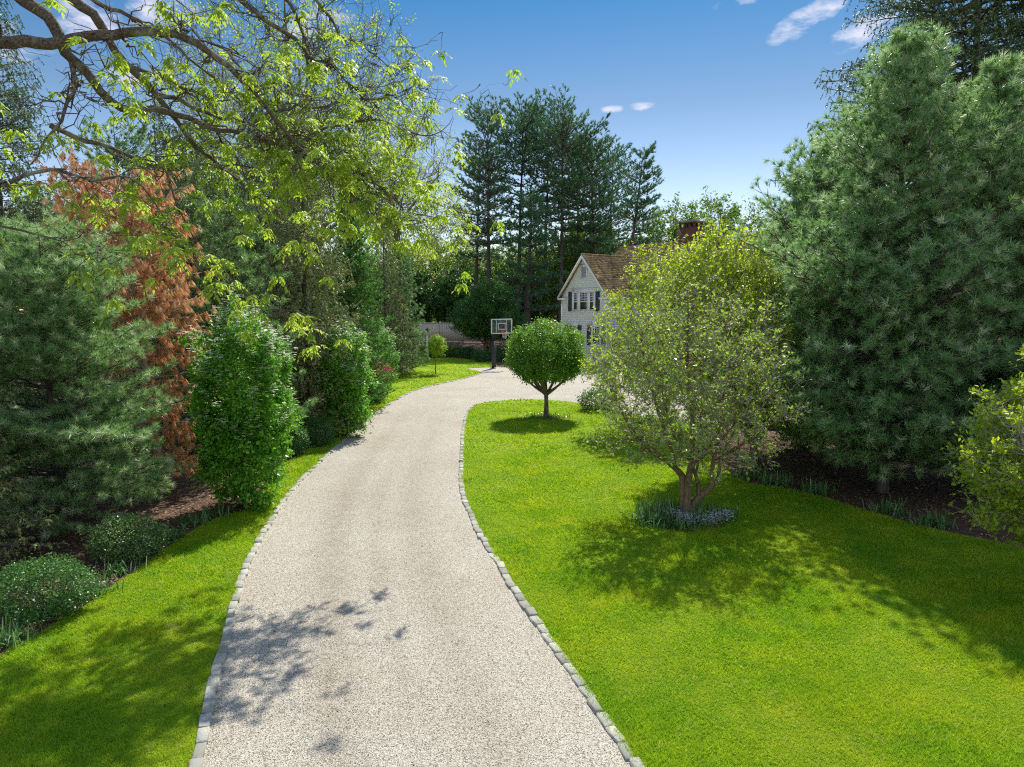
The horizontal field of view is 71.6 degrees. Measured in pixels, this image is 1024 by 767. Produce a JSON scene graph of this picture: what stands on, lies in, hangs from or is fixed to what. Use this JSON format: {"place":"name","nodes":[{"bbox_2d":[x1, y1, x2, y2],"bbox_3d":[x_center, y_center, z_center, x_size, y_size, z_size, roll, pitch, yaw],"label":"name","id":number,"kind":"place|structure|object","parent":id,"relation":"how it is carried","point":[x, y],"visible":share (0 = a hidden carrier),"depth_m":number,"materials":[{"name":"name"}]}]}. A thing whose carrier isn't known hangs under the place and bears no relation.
{"place":"outdoors","nodes":[
{"label":"outdoors","id":0,"kind":"place"},
{"bbox_2d":[0,357,496,766],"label":"lawn","id":1,"kind":"structure","parent":0,"point":[191,715],"depth_m":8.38,"materials":[{"name":"green plant"}]},
{"bbox_2d":[285,420,313,456],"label":"shrub","id":2,"kind":"object","parent":1,"relation":"on","point":[298,442],"visible":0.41,"depth_m":20.87,"materials":[{"name":"green plant"}]},
{"bbox_2d":[363,380,389,402],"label":"shrub","id":3,"kind":"object","parent":1,"relation":"on","point":[377,400],"visible":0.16,"depth_m":32.80,"materials":[{"name":"green plant"}]},
{"bbox_2d":[372,360,394,394],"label":"red shrub","id":4,"kind":"object","parent":1,"relation":"on","point":[386,369],"visible":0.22,"depth_m":34.40,"materials":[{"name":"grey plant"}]},
{"bbox_2d":[356,224,417,374],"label":"spruce tree","id":5,"kind":"object","parent":1,"relation":"on","point":[382,269],"visible":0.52,"depth_m":44.12,"materials":[{"name":"green plant"}]},
{"bbox_2d":[369,243,433,373],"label":"pine tree","id":6,"kind":"object","parent":1,"relation":"on","point":[416,334],"visible":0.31,"depth_m":47.15,"materials":[{"name":"green plant"}]},
{"bbox_2d":[440,342,462,356],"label":"shrub","id":7,"kind":"object","parent":1,"relation":"on","point":[452,349],"visible":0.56,"depth_m":64.18,"materials":[{"name":"green plant"}]},
{"bbox_2d":[455,344,480,358],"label":"shrub","id":8,"kind":"object","parent":1,"relation":"on","point":[466,353],"visible":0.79,"depth_m":62.73,"materials":[{"name":"green plant"}]},
{"bbox_2d":[470,347,500,361],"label":"shrub","id":9,"kind":"object","parent":1,"relation":"on","point":[486,354],"visible":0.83,"depth_m":58.65,"materials":[{"name":"green plant"}]},
{"label":"mulch bed","id":10,"kind":"structure","parent":1,"relation":"on","visible":0},
{"bbox_2d":[425,334,447,373],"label":"young tree","id":11,"kind":"object","parent":10,"relation":"on","point":[437,348],"visible":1,"depth_m":46.76,"materials":[{"name":"green plant"}]},
{"bbox_2d":[203,406,631,766],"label":"driveway","id":12,"kind":"structure","parent":0,"point":[505,692],"depth_m":9.21,"materials":[{"name":"beige gravel"}]},
{"bbox_2d":[0,313,1021,655],"bbox_3d":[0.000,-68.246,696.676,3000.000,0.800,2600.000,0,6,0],"label":"ground","id":13,"kind":"structure","parent":0,"point":[186,483],"depth_m":16.19,"materials":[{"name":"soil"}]},
{"bbox_2d":[0,616,42,649],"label":"strap leaf clump","id":14,"kind":"object","parent":13,"relation":"on","point":[10,634],"visible":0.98,"depth_m":9.17,"materials":[{"name":"green plant"}]},
{"bbox_2d":[0,381,69,566],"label":"spruce tree","id":15,"kind":"object","parent":13,"relation":"on","point":[7,528],"visible":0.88,"depth_m":11.78,"materials":[{"name":"green plant"}]},
{"bbox_2d":[0,552,104,627],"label":"shrub","id":16,"kind":"object","parent":13,"relation":"on","point":[9,608],"visible":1,"depth_m":9.80,"materials":[{"name":"green plant"}]},
{"bbox_2d":[6,174,105,312],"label":"woodland tree","id":17,"kind":"object","parent":13,"relation":"on","point":[47,196],"visible":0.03,"depth_m":66.80,"materials":[{"name":"green plant"}]},
{"bbox_2d":[0,0,115,421],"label":"spruce tree","id":18,"kind":"object","parent":13,"relation":"on","point":[37,213],"visible":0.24,"depth_m":23.41,"materials":[{"name":"green plant"}]},
{"bbox_2d":[58,569,123,599],"bbox_3d":[-6.425,3.031,10.745,0.917,0.356,0.942,5,8,38],"label":"strap leaf clump","id":19,"kind":"object","parent":13,"relation":"on","point":[106,587],"visible":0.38,"depth_m":10.83,"materials":[{"name":"green plant"}]},
{"bbox_2d":[0,207,195,542],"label":"pine tree","id":20,"kind":"object","parent":13,"relation":"on","point":[98,427],"visible":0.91,"depth_m":13.11,"materials":[{"name":"green plant"}]},
{"bbox_2d":[90,556,146,579],"bbox_3d":[-6.438,2.970,11.522,0.874,0.318,0.647,0,6,0],"label":"strap leaf clump","id":21,"kind":"object","parent":13,"relation":"on","point":[117,570],"visible":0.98,"depth_m":11.58,"materials":[{"name":"green plant"}]},
{"bbox_2d":[31,102,208,427],"bbox_3d":[-12.390,-3.370,22.947,5.302,10.577,5.497,0,6,0],"label":"pine tree","id":22,"kind":"object","parent":13,"relation":"on","point":[122,143],"visible":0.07,"depth_m":22.07,"materials":[{"name":"green plant"}]},
{"bbox_2d":[31,145,216,493],"bbox_3d":[-8.706,-1.302,16.376,3.842,7.835,3.965,0,6,0],"label":"dead pine","id":23,"kind":"object","parent":13,"relation":"on","point":[161,303],"visible":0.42,"depth_m":16.14,"materials":[{"name":"brown plant"}]},
{"bbox_2d":[81,512,172,564],"bbox_3d":[-6.651,2.650,12.288,1.482,0.872,1.204,0,6,0],"label":"shrub","id":24,"kind":"object","parent":13,"relation":"on","point":[128,554],"visible":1,"depth_m":12.10,"materials":[{"name":"green plant"}]},
{"bbox_2d":[104,100,212,420],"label":"spruce tree","id":25,"kind":"object","parent":13,"relation":"on","point":[150,135],"visible":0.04,"depth_m":26.14,"materials":[{"name":"green plant"}]},
{"bbox_2d":[158,522,198,544],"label":"strap leaf clump","id":26,"kind":"object","parent":13,"relation":"on","point":[173,534],"visible":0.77,"depth_m":13.32,"materials":[{"name":"green plant"}]},
{"bbox_2d":[173,510,208,528],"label":"strap leaf clump","id":27,"kind":"object","parent":13,"relation":"on","point":[194,521],"visible":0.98,"depth_m":14.20,"materials":[{"name":"green plant"}]},
{"bbox_2d":[122,117,260,453],"bbox_3d":[-9.525,-2.544,21.077,5.213,10.239,5.072,0,6,0],"label":"spruce tree","id":28,"kind":"object","parent":13,"relation":"on","point":[192,181],"visible":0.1,"depth_m":20.48,"materials":[{"name":"green plant"}]},
{"bbox_2d":[197,501,236,519],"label":"strap leaf clump","id":29,"kind":"object","parent":13,"relation":"on","point":[220,512],"visible":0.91,"depth_m":14.83,"materials":[{"name":"green plant"}]},
{"bbox_2d":[119,114,333,374],"bbox_3d":[-15.287,-7.302,39.138,11.213,15.268,11.323,-4,7,-32],"label":"deciduous tree","id":30,"kind":"object","parent":13,"relation":"on","point":[219,177],"visible":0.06,"depth_m":37.13,"materials":[{"name":"green plant"}]},
{"bbox_2d":[152,183,317,462],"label":"pine tree","id":31,"kind":"object","parent":13,"relation":"on","point":[223,247],"visible":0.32,"depth_m":19.32,"materials":[{"name":"green plant"}]},
{"bbox_2d":[172,283,308,511],"bbox_3d":[-5.733,0.313,15.435,2.707,4.939,2.655,0,6,0],"label":"dogwood","id":32,"kind":"object","parent":13,"relation":"on","point":[254,432],"visible":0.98,"depth_m":14.91,"materials":[{"name":"green plant"}]},
{"bbox_2d":[0,0,526,371],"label":"overhanging tree","id":33,"kind":"object","parent":13,"relation":"on","point":[362,176],"visible":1,"depth_m":11.40,"materials":[{"name":"green plant"}]},
{"bbox_2d":[218,69,351,423],"bbox_3d":[-8.670,-4.611,26.542,6.084,13.795,5.632,0,6,0],"label":"spruce tree","id":34,"kind":"object","parent":13,"relation":"on","point":[256,246],"visible":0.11,"depth_m":25.94,"materials":[{"name":"green plant"}]},
{"bbox_2d":[138,0,453,350],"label":"deciduous tree","id":35,"kind":"object","parent":13,"relation":"on","point":[334,92],"visible":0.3,"depth_m":36.56,"materials":[{"name":"green plant"}]},
{"bbox_2d":[243,106,377,439],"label":"spruce tree","id":36,"kind":"object","parent":13,"relation":"on","point":[307,385],"visible":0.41,"depth_m":23.79,"materials":[{"name":"green plant"}]},
{"bbox_2d":[295,414,337,447],"bbox_3d":[-6.223,1.503,22.462,1.380,1.077,1.293,0,6,0],"label":"shrub","id":37,"kind":"object","parent":13,"relation":"on","point":[313,437],"visible":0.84,"depth_m":22.30,"materials":[{"name":"green plant"}]},
{"bbox_2d":[280,263,362,337],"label":"woodland tree","id":38,"kind":"object","parent":13,"relation":"on","point":[329,300],"visible":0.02,"depth_m":63.77,"materials":[{"name":"green plant"}]},
{"bbox_2d":[189,373,482,766],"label":"granite kerb","id":39,"kind":"structure","parent":13,"relation":"on","point":[208,708],"depth_m":9.29,"materials":[{"name":"grey stone"}]},
{"bbox_2d":[308,316,380,437],"bbox_3d":[-5.625,-0.172,23.905,2.171,4.235,2.248,3,7,27],"label":"dogwood","id":40,"kind":"object","parent":13,"relation":"on","point":[353,387],"visible":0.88,"depth_m":23.59,"materials":[{"name":"green plant"}]},
{"bbox_2d":[313,177,403,405],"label":"yew tree","id":41,"kind":"object","parent":13,"relation":"on","point":[358,278],"visible":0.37,"depth_m":30.53,"materials":[{"name":"green plant"}]},
{"bbox_2d":[339,241,388,322],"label":"woodland tree","id":42,"kind":"object","parent":13,"relation":"on","point":[369,272],"visible":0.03,"depth_m":85.37,"materials":[{"name":"green plant"}]},
{"bbox_2d":[366,320,399,388],"bbox_3d":[-7.100,-1.553,38.631,2.051,3.898,2.242,4,7,34],"label":"dogwood","id":43,"kind":"object","parent":13,"relation":"on","point":[383,332],"visible":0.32,"depth_m":38.37,"materials":[{"name":"green plant"}]},
{"bbox_2d":[314,93,478,364],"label":"deciduous tree","id":44,"kind":"object","parent":13,"relation":"on","point":[457,222],"visible":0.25,"depth_m":52.31,"materials":[{"name":"green plant"}]},
{"bbox_2d":[370,252,435,322],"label":"woodland tree","id":45,"kind":"object","parent":13,"relation":"on","point":[423,298],"visible":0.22,"depth_m":83.70,"materials":[{"name":"green plant"}]},
{"bbox_2d":[403,233,474,335],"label":"woodland tree","id":46,"kind":"object","parent":13,"relation":"on","point":[435,265],"visible":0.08,"depth_m":88.18,"materials":[{"name":"green plant"}]},
{"bbox_2d":[422,259,484,322],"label":"woodland tree","id":47,"kind":"object","parent":13,"relation":"on","point":[443,298],"visible":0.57,"depth_m":81.69,"materials":[{"name":"green plant"}]},
{"bbox_2d":[356,321,560,342],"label":"vinyl fence","id":48,"kind":"object","parent":13,"relation":"on","point":[440,329],"visible":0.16,"depth_m":75.23,"materials":[{"name":"white plastic"}]},
{"bbox_2d":[435,231,508,320],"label":"woodland tree","id":49,"kind":"object","parent":13,"relation":"on","point":[480,262],"visible":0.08,"depth_m":86.88,"materials":[{"name":"green plant"}]},
{"bbox_2d":[441,144,515,292],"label":"tall pine","id":50,"kind":"object","parent":13,"relation":"on","point":[484,253],"visible":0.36,"depth_m":80.04,"materials":[{"name":"green plant"}]},
{"bbox_2d":[444,275,529,352],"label":"dome tree","id":51,"kind":"object","parent":13,"relation":"on","point":[482,312],"visible":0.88,"depth_m":61.35,"materials":[{"name":"green plant"}]},
{"bbox_2d":[451,94,531,288],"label":"tall pine","id":52,"kind":"object","parent":13,"relation":"on","point":[488,144],"visible":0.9,"depth_m":73.49,"materials":[{"name":"green plant"}]},
{"bbox_2d":[488,344,507,360],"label":"shrub","id":53,"kind":"object","parent":13,"relation":"on","point":[500,352],"visible":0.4,"depth_m":60.33,"materials":[{"name":"green plant"}]},
{"bbox_2d":[473,246,525,287],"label":"woodland tree","id":54,"kind":"object","parent":13,"relation":"on","point":[504,265],"visible":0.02,"depth_m":89.99,"materials":[{"name":"green plant"}]},
{"bbox_2d":[476,88,556,313],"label":"tall pine","id":55,"kind":"object","parent":13,"relation":"on","point":[527,138],"visible":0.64,"depth_m":76.82,"materials":[{"name":"green plant"}]},
{"bbox_2d":[484,230,550,282],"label":"woodland tree","id":56,"kind":"object","parent":13,"relation":"on","point":[503,253],"visible":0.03,"depth_m":95.00,"materials":[{"name":"green plant"}]},
{"bbox_2d":[501,261,555,322],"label":"woodland tree","id":57,"kind":"object","parent":13,"relation":"on","point":[532,302],"visible":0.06,"depth_m":85.57,"materials":[{"name":"green plant"}]},
{"bbox_2d":[493,189,568,329],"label":"tall pine","id":58,"kind":"object","parent":13,"relation":"on","point":[530,240],"visible":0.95,"depth_m":68.51,"materials":[{"name":"green plant"}]},
{"bbox_2d":[511,99,582,320],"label":"tall pine","id":59,"kind":"object","parent":13,"relation":"on","point":[543,118],"visible":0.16,"depth_m":81.21,"materials":[{"name":"green plant"}]},
{"bbox_2d":[458,405,644,766],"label":"granite kerb","id":60,"kind":"structure","parent":13,"relation":"on","point":[531,613],"depth_m":9.47,"materials":[{"name":"grey stone"}]},
{"bbox_2d":[510,224,606,322],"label":"woodland tree","id":61,"kind":"object","parent":13,"relation":"on","point":[550,298],"visible":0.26,"depth_m":80.61,"materials":[{"name":"green plant"}]},
{"bbox_2d":[519,83,613,322],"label":"tall pine","id":62,"kind":"object","parent":13,"relation":"on","point":[558,134],"visible":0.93,"depth_m":74.20,"materials":[{"name":"green plant"}]},
{"bbox_2d":[542,130,609,246],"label":"tall pine","id":63,"kind":"object","parent":13,"relation":"on","point":[578,207],"visible":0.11,"depth_m":83.80,"materials":[{"name":"green plant"}]},
{"bbox_2d":[547,209,616,280],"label":"woodland tree","id":64,"kind":"object","parent":13,"relation":"on","point":[586,241],"visible":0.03,"depth_m":85.10,"materials":[{"name":"green plant"}]},
{"bbox_2d":[544,123,628,258],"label":"tall pine","id":65,"kind":"object","parent":13,"relation":"on","point":[592,218],"visible":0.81,"depth_m":75.39,"materials":[{"name":"green plant"}]},
{"bbox_2d":[585,138,648,254],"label":"tall pine","id":66,"kind":"object","parent":13,"relation":"on","point":[621,154],"visible":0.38,"depth_m":85.29,"materials":[{"name":"green plant"}]},
{"bbox_2d":[588,140,670,254],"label":"tall pine","id":67,"kind":"object","parent":13,"relation":"on","point":[643,203],"visible":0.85,"depth_m":71.99,"materials":[{"name":"green plant"}]},
{"bbox_2d":[557,220,790,369],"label":"white house","id":68,"kind":"structure","parent":13,"relation":"on","point":[579,296],"depth_m":53.40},
{"bbox_2d":[570,288,597,311],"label":"window","id":69,"kind":"structure","parent":68,"relation":"in","point":[582,299],"depth_m":53.55,"materials":[{"name":"white"}]},
{"bbox_2d":[590,323,603,345],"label":"window","id":70,"kind":"structure","parent":68,"relation":"in","point":[594,324],"depth_m":52.68,"materials":[{"name":"white"}]},
{"bbox_2d":[628,191,721,243],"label":"woodland tree","id":71,"kind":"object","parent":13,"relation":"on","point":[673,227],"visible":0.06,"depth_m":81.25,"materials":[{"name":"green plant"}]},
{"bbox_2d":[664,186,768,240],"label":"woodland tree","id":72,"kind":"object","parent":13,"relation":"on","point":[735,211],"visible":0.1,"depth_m":82.38,"materials":[{"name":"green plant"}]},
{"bbox_2d":[638,217,821,475],"bbox_3d":[5.402,-0.971,18.381,4.519,6.743,4.303,0,6,0],"label":"flowering tree","id":73,"kind":"object","parent":13,"relation":"on","point":[734,272],"visible":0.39,"depth_m":17.64,"materials":[{"name":"green plant"}]},
{"bbox_2d":[727,464,772,479],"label":"strap leaf clump","id":74,"kind":"object","parent":13,"relation":"on","point":[742,475],"visible":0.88,"depth_m":18.15,"materials":[{"name":"green plant"}]},
{"bbox_2d":[755,470,800,487],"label":"strap leaf clump","id":75,"kind":"object","parent":13,"relation":"on","point":[776,481],"visible":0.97,"depth_m":17.42,"materials":[{"name":"green plant"}]},
{"bbox_2d":[764,366,827,452],"bbox_3d":[8.979,0.654,21.825,2.656,3.005,2.181,0,6,0],"label":"thicket","id":76,"kind":"object","parent":13,"relation":"on","point":[801,448],"visible":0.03,"depth_m":21.76,"materials":[{"name":"green plant"}]},
{"bbox_2d":[695,119,916,456],"bbox_3d":[8.993,-2.585,20.527,7.967,9.652,7.829,0,6,0],"label":"pine tree","id":77,"kind":"object","parent":13,"relation":"on","point":[799,192],"visible":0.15,"depth_m":19.78,"materials":[{"name":"green plant"}]},
{"bbox_2d":[798,474,839,496],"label":"strap leaf clump","id":78,"kind":"object","parent":13,"relation":"on","point":[815,487],"visible":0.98,"depth_m":16.66,"materials":[{"name":"green plant"}]},
{"bbox_2d":[728,18,1023,493],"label":"pine tree","id":79,"kind":"object","parent":13,"relation":"on","point":[859,295],"visible":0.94,"depth_m":15.29,"materials":[{"name":"green plant"}]},
{"bbox_2d":[862,497,917,517],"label":"strap leaf clump","id":80,"kind":"object","parent":13,"relation":"on","point":[895,511],"visible":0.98,"depth_m":14.96,"materials":[{"name":"green plant"}]},
{"bbox_2d":[767,0,1023,259],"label":"spruce tree","id":81,"kind":"object","parent":13,"relation":"on","point":[980,19],"visible":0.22,"depth_m":24.32,"materials":[{"name":"green plant"}]},
{"bbox_2d":[811,48,1023,493],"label":"pine tree","id":82,"kind":"object","parent":13,"relation":"on","point":[998,162],"visible":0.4,"depth_m":15.40,"materials":[{"name":"green plant"}]},
{"bbox_2d":[907,506,957,532],"bbox_3d":[8.356,2.655,14.007,1.041,0.432,1.017,0,6,0],"label":"strap leaf clump","id":83,"kind":"object","parent":13,"relation":"on","point":[941,524],"visible":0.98,"depth_m":14.03,"materials":[{"name":"green plant"}]},
{"bbox_2d":[962,144,1023,392],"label":"pine tree","id":84,"kind":"object","parent":13,"relation":"on","point":[1011,333],"visible":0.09,"depth_m":15.39,"materials":[{"name":"green plant"}]},
{"bbox_2d":[0,0,1023,309],"label":"sky","id":85,"kind":"structure","parent":0,"point":[721,87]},
{"bbox_2d":[389,367,899,423],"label":"driveway","id":86,"kind":"structure","parent":0,"point":[495,384],"depth_m":37.48,"materials":[{"name":"beige gravel"}]},
{"bbox_2d":[491,319,511,368],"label":"basketball hoop","id":87,"kind":"object","parent":86,"relation":"on","point":[494,347],"visible":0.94,"depth_m":51.77,"materials":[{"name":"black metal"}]},
{"bbox_2d":[459,398,1023,766],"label":"lawn","id":88,"kind":"structure","parent":0,"point":[817,730],"depth_m":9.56,"materials":[{"name":"green plant"}]},
{"bbox_2d":[515,412,569,418],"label":"grassy clump","id":89,"kind":"object","parent":88,"relation":"on","point":[547,415],"visible":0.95,"depth_m":28.17,"materials":[{"name":"green plant"}]},
{"bbox_2d":[575,385,624,411],"bbox_3d":[3.748,0.626,30.311,2.052,1.254,2.020,4,7,32],"label":"shrub","id":90,"kind":"object","parent":88,"relation":"on","point":[593,393],"visible":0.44,"depth_m":30.09,"materials":[{"name":"green plant"}]},
{"bbox_2d":[578,232,717,430],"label":"flowering tree","id":91,"kind":"object","parent":88,"relation":"on","point":[641,289],"visible":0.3,"depth_m":24.60,"materials":[{"name":"green plant"}]},
{"bbox_2d":[637,508,730,530],"bbox_3d":[3.561,2.760,14.653,1.769,0.001,1.768,6,8,45],"label":"mulch bed","id":92,"kind":"object","parent":88,"relation":"on","point":[685,524],"visible":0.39,"depth_m":14.02,"materials":[{"name":"soil"}]},
{"bbox_2d":[628,507,676,529],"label":"iris clump","id":93,"kind":"object","parent":92,"relation":"on","point":[654,518],"visible":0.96,"depth_m":14.15,"materials":[{"name":"green plant"}]},
{"bbox_2d":[635,493,677,520],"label":"iris clump","id":94,"kind":"object","parent":92,"relation":"on","point":[646,506],"visible":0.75,"depth_m":14.51,"materials":[{"name":"green plant"}]},
{"bbox_2d":[658,491,694,518],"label":"iris clump","id":95,"kind":"object","parent":92,"relation":"on","point":[671,502],"visible":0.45,"depth_m":14.86,"materials":[{"name":"green plant"}]},
{"bbox_2d":[657,509,704,532],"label":"iris clump","id":96,"kind":"object","parent":92,"relation":"on","point":[680,524],"visible":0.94,"depth_m":13.91,"materials":[{"name":"green plant"}]},
{"bbox_2d":[640,502,730,528],"bbox_3d":[3.564,2.691,14.589,1.856,0.257,1.644,0,6,0],"label":"groundcover","id":97,"kind":"object","parent":92,"relation":"on","point":[667,521],"visible":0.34,"depth_m":14.21,"materials":[{"name":"purple plant"}]},
{"bbox_2d":[664,506,736,524],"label":"flowers","id":98,"kind":"object","parent":92,"relation":"on","point":[702,515],"visible":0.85,"depth_m":14.19,"materials":[{"name":"plant"}]},
{"bbox_2d":[682,502,719,527],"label":"iris clump","id":99,"kind":"object","parent":92,"relation":"on","point":[702,511],"visible":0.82,"depth_m":14.13,"materials":[{"name":"green plant"}]},
{"bbox_2d":[576,267,829,517],"bbox_3d":[3.719,0.236,14.425,4.831,5.222,4.479,0,6,0],"label":"flowering tree","id":100,"kind":"object","parent":92,"relation":"on","point":[647,367],"visible":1,"depth_m":13.88,"materials":[{"name":"green plant"}]},
{"bbox_2d":[695,499,732,521],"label":"iris clump","id":101,"kind":"object","parent":92,"relation":"on","point":[707,506],"visible":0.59,"depth_m":14.60,"materials":[{"name":"green plant"}]},
{"bbox_2d":[698,502,740,517],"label":"iris clump","id":102,"kind":"object","parent":92,"relation":"on","point":[738,513],"visible":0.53,"depth_m":14.72,"materials":[{"name":"green plant"}]},
{"bbox_2d":[940,344,1023,596],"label":"flowering tree","id":103,"kind":"object","parent":88,"relation":"on","point":[1004,482],"visible":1,"depth_m":10.27,"materials":[{"name":"green plant"}]},
{"label":"mulch bed","id":104,"kind":"structure","parent":0,"visible":0},
{"bbox_2d":[502,313,589,416],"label":"round tree","id":105,"kind":"object","parent":104,"relation":"on","point":[534,364],"visible":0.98,"depth_m":27.35,"materials":[{"name":"green plant"}]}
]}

